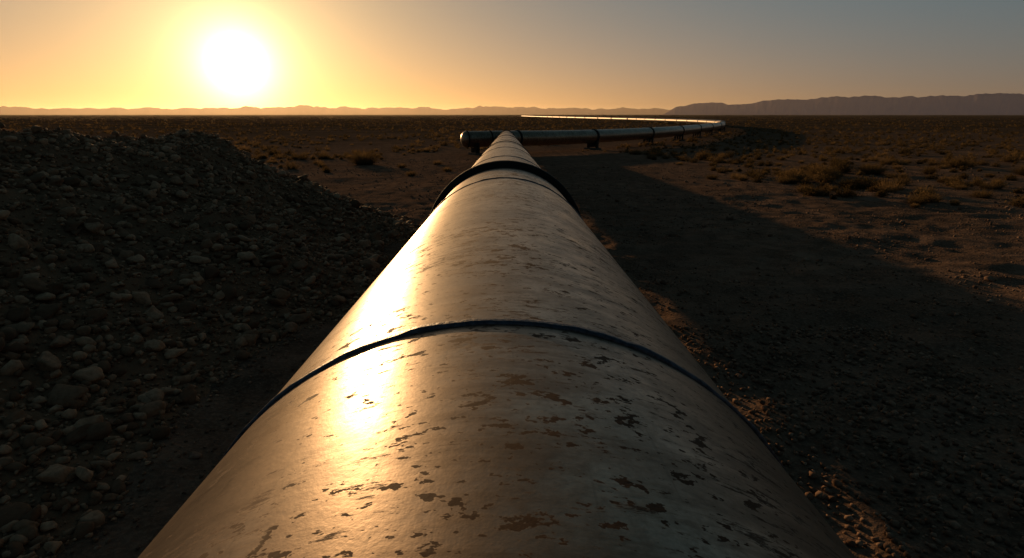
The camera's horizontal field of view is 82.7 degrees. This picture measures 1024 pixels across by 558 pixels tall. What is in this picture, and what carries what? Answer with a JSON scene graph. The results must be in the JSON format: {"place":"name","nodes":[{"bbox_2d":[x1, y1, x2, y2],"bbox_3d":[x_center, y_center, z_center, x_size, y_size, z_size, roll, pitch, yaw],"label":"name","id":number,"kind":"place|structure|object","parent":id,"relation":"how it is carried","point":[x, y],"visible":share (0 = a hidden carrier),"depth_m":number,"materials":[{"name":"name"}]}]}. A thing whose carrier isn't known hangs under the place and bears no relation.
{"place":"outdoors","nodes":[
{"label":"outdoors","id":0,"kind":"place"},
{"bbox_2d":[0,105,671,114],"bbox_3d":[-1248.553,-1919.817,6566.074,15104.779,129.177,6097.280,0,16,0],"label":"distant hills","id":1,"kind":"structure","parent":0,"point":[342,110],"depth_m":7712.58,"materials":[{"name":"brown stone"}]},
{"bbox_2d":[0,115,1023,557],"bbox_3d":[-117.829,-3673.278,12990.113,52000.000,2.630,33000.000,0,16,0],"label":"ground","id":2,"kind":"structure","parent":0,"point":[714,253],"depth_m":8.37,"materials":[{"name":"brown soil"}]},
{"bbox_2d":[0,128,415,557],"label":"gravel mound","id":3,"kind":"object","parent":2,"relation":"on","point":[134,366],"visible":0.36,"depth_m":6.13,"materials":[{"name":"gravel"}]},
{"bbox_2d":[0,121,419,557],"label":"mound rocks","id":4,"kind":"object","parent":3,"relation":"on","point":[22,520],"visible":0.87,"depth_m":6.03,"materials":[{"name":"stone"}]},
{"bbox_2d":[138,115,855,557],"bbox_3d":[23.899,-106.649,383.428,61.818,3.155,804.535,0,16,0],"label":"pipeline","id":5,"kind":"object","parent":2,"relation":"on","point":[500,363],"visible":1,"depth_m":0.71,"materials":[{"name":"metal"}]},
{"bbox_2d":[0,158,1023,557],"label":"ground pebbles","id":6,"kind":"object","parent":2,"relation":"on","point":[926,474],"visible":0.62,"depth_m":4.78,"materials":[{"name":"stone"}]},
{"bbox_2d":[0,116,1023,207],"bbox_3d":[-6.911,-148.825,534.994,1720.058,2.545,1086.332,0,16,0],"label":"desert shrubs","id":7,"kind":"object","parent":2,"relation":"on","point":[824,175],"visible":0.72,"depth_m":42.54,"materials":[{"name":"brown plant"}]},
{"bbox_2d":[0,0,1023,109],"label":"sky","id":8,"kind":"structure","parent":0,"point":[78,54],"materials":[{"name":"orange"}]},
{"bbox_2d":[662,93,1023,114],"bbox_3d":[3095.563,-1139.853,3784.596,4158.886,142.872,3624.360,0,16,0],"label":"distant mesa","id":9,"kind":"structure","parent":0,"point":[996,104],"depth_m":3920.51,"materials":[{"name":"brown stone"}]}
]}

